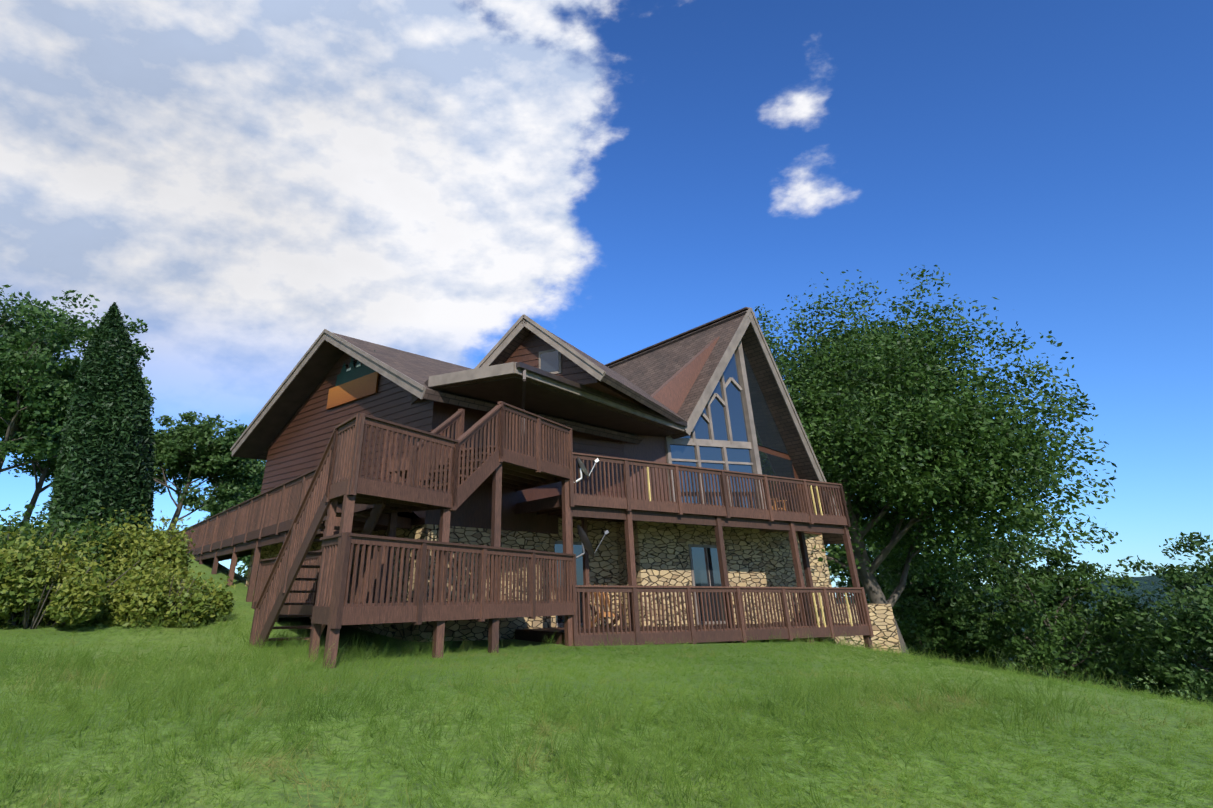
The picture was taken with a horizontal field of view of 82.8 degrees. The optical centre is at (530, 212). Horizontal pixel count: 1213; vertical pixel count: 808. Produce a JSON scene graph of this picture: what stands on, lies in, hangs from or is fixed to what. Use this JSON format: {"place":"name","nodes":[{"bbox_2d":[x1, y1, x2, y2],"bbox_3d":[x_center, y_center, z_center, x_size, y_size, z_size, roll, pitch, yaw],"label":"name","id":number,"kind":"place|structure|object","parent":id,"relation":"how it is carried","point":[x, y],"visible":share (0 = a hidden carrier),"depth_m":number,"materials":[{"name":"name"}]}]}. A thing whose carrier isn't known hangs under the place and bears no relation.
{"place":"outdoors","nodes":[
{"label":"outdoors","id":0,"kind":"place"},
{"bbox_2d":[260,332,821,534],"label":"house siding walls","id":1,"kind":"structure","parent":0,"point":[298,445],"depth_m":20.91,"materials":[{"name":"brown wood"}]},
{"bbox_2d":[326,372,378,408],"bbox_3d":[-5.636,5.640,21.527,2.900,0.660,0.060,-27,-39,39],"label":"gable sign","id":2,"kind":"object","parent":1,"relation":"attached to","point":[355,389],"visible":0.86,"depth_m":21.41,"materials":[{"name":"paint"}]},
{"bbox_2d":[335,350,375,386],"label":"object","id":3,"kind":"object","parent":2,"relation":"attached to","point":[344,376],"visible":0.62,"depth_m":21.84,"materials":[{"name":"teal glass"}]},
{"bbox_2d":[230,307,850,626],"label":"house trim","id":4,"kind":"structure","parent":1,"relation":"attached to","point":[483,368],"depth_m":22.56,"materials":[{"name":"brown wood"}]},
{"bbox_2d":[258,307,843,544],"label":"house roof","id":5,"kind":"structure","parent":1,"relation":"on","point":[642,376],"depth_m":24.75,"materials":[{"name":"brown wood"}]},
{"bbox_2d":[234,340,675,458],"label":"house soffit","id":6,"kind":"structure","parent":5,"relation":"attached to","point":[316,369],"depth_m":21.05,"materials":[{"name":"brown wood"}]},
{"bbox_2d":[516,362,687,450],"bbox_3d":[2.107,6.236,19.064,0.812,2.010,8.562,-21,-36,33],"label":"gutter downspout","id":7,"kind":"object","parent":5,"relation":"attached to","point":[524,367],"visible":0.83,"depth_m":18.00,"materials":[{"name":"brown metal"}]},
{"bbox_2d":[541,347,799,622],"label":"glazing","id":8,"kind":"structure","parent":1,"relation":"in","point":[768,435],"depth_m":23.28,"materials":[{"name":"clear glass"}]},
{"bbox_2d":[0,556,1212,807],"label":"ground","id":9,"kind":"structure","parent":0,"point":[240,594],"depth_m":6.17,"materials":[{"name":"green plant"}]},
{"bbox_2d":[0,284,99,431],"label":"tree","id":10,"kind":"object","parent":9,"relation":"on","point":[19,326],"depth_m":40.09,"materials":[{"name":"green plant"}]},
{"bbox_2d":[0,499,129,582],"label":"shrub","id":11,"kind":"object","parent":9,"relation":"on","point":[83,536],"depth_m":17.14,"materials":[{"name":"green plant"}]},
{"bbox_2d":[46,346,88,523],"bbox_3d":[-14.175,7.951,22.608,3.268,8.633,2.334,-1,-29,1],"label":"conifer tree","id":12,"kind":"object","parent":9,"relation":"on","point":[66,418],"depth_m":22.26,"materials":[{"name":"green plant"}]},
{"bbox_2d":[0,521,145,628],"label":"shrub","id":13,"kind":"object","parent":9,"relation":"on","point":[80,596],"depth_m":14.02,"materials":[{"name":"green plant"}]},
{"bbox_2d":[0,300,153,471],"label":"tree","id":14,"kind":"object","parent":9,"relation":"on","point":[45,387],"depth_m":33.88,"materials":[{"name":"green plant"}]},
{"bbox_2d":[0,375,156,527],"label":"tree","id":15,"kind":"object","parent":9,"relation":"on","point":[29,467],"depth_m":47.05,"materials":[{"name":"green plant"}]},
{"bbox_2d":[48,302,156,547],"bbox_3d":[-13.426,7.327,22.331,3.850,9.310,2.974,-1,-29,1],"label":"conifer tree","id":16,"kind":"object","parent":9,"relation":"on","point":[106,360],"depth_m":21.56,"materials":[{"name":"green plant"}]},
{"bbox_2d":[66,504,200,585],"bbox_3d":[-10.923,9.192,18.374,4.005,2.353,3.156,-1,-29,1],"label":"shrub","id":17,"kind":"object","parent":9,"relation":"on","point":[171,551],"depth_m":17.73,"materials":[{"name":"green plant"}]},
{"bbox_2d":[78,557,235,627],"bbox_3d":[-8.515,8.873,15.962,2.840,1.442,3.008,-1,-29,1],"label":"shrub","id":18,"kind":"object","parent":9,"relation":"on","point":[155,583],"depth_m":15.34,"materials":[{"name":"green plant"}]},
{"bbox_2d":[152,411,263,534],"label":"tree","id":19,"kind":"object","parent":9,"relation":"on","point":[216,457],"depth_m":48.36,"materials":[{"name":"green plant"}]},
{"bbox_2d":[198,460,265,576],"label":"tree","id":20,"kind":"object","parent":9,"relation":"on","point":[255,490],"depth_m":63.62,"materials":[{"name":"green plant"}]},
{"bbox_2d":[212,487,260,578],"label":"tree","id":21,"kind":"object","parent":9,"relation":"on","point":[235,501],"visible":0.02,"depth_m":48.57,"materials":[{"name":"green plant"}]},
{"bbox_2d":[170,401,873,667],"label":"deck and railings","id":22,"kind":"structure","parent":9,"relation":"on","point":[335,500],"depth_m":15.73,"materials":[{"name":"brown wood"}]},
{"bbox_2d":[574,456,598,482],"bbox_3d":[1.421,6.585,17.440,0.548,0.655,0.518,-21,-36,33],"label":"satellite dish","id":23,"kind":"object","parent":22,"relation":"on","point":[582,467],"visible":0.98,"depth_m":17.39,"materials":[{"name":"paint"}]},
{"bbox_2d":[576,525,608,557],"bbox_3d":[1.475,8.026,16.627,0.770,0.747,0.652,-11,-31,19],"label":"satellite dish","id":24,"kind":"object","parent":22,"relation":"on","point":[585,541],"visible":1,"depth_m":16.55,"materials":[{"name":"paint"}]},
{"bbox_2d":[589,498,786,628],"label":"adirondack chairs","id":25,"kind":"object","parent":22,"relation":"on","point":[618,618],"visible":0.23,"depth_m":18.29,"materials":[{"name":"brown wood"}]},
{"bbox_2d":[646,467,852,626],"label":"replaced balusters","id":26,"kind":"object","parent":22,"relation":"on","point":[649,493],"visible":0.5,"depth_m":20.00,"materials":[{"name":"beige wood"}]},
{"bbox_2d":[245,518,901,652],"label":"stone walls","id":27,"kind":"structure","parent":9,"relation":"on","point":[756,558],"depth_m":20.20,"materials":[{"name":"beige stone"}]},
{"bbox_2d":[826,542,968,656],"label":"tree","id":28,"kind":"object","parent":9,"relation":"on","point":[833,567],"depth_m":42.31,"materials":[{"name":"green plant"}]},
{"bbox_2d":[752,265,1116,654],"bbox_3d":[14.588,11.325,31.350,18.912,17.778,17.283,-1,-29,1],"label":"oak tree","id":29,"kind":"object","parent":9,"relation":"on","point":[902,402],"depth_m":27.83,"materials":[{"name":"green plant"}]},
{"bbox_2d":[864,518,1020,670],"bbox_3d":[21.575,22.802,36.112,8.674,12.664,8.404,-1,-29,1],"label":"bush","id":30,"kind":"object","parent":9,"relation":"on","point":[956,632],"depth_m":35.02,"materials":[{"name":"green plant"}]},
{"bbox_2d":[935,509,1169,693],"bbox_3d":[25.501,21.784,32.761,10.272,13.949,10.041,-1,-29,1],"label":"bush","id":31,"kind":"object","parent":9,"relation":"on","point":[1051,594],"depth_m":32.59,"materials":[{"name":"green plant"}]},
{"bbox_2d":[973,564,1131,688],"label":"bush","id":32,"kind":"object","parent":9,"relation":"on","point":[1044,566],"depth_m":41.94,"materials":[{"name":"green plant"}]},
{"bbox_2d":[1047,607,1212,704],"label":"bush","id":33,"kind":"object","parent":9,"relation":"on","point":[1140,684],"depth_m":34.77,"materials":[{"name":"green plant"}]},
{"bbox_2d":[1115,532,1212,706],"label":"tree","id":34,"kind":"object","parent":9,"relation":"on","point":[1180,621],"depth_m":28.29,"materials":[{"name":"green plant"}]},
{"bbox_2d":[0,0,1212,596],"label":"sky","id":35,"kind":"structure","parent":0,"point":[245,181],"materials":[{"name":"blue"}]},
{"bbox_2d":[836,574,1212,666],"bbox_3d":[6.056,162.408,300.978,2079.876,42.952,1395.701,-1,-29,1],"label":"distant hills","id":36,"kind":"structure","parent":0,"point":[1149,586],"depth_m":317.23,"materials":[{"name":"green plant"}]},
{"bbox_2d":[975,661,1206,698],"bbox_3d":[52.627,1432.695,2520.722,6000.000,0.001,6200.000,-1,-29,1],"label":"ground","id":37,"kind":"structure","parent":0,"point":[1187,691],"depth_m":141.83,"materials":[{"name":"green plant"}]}
]}

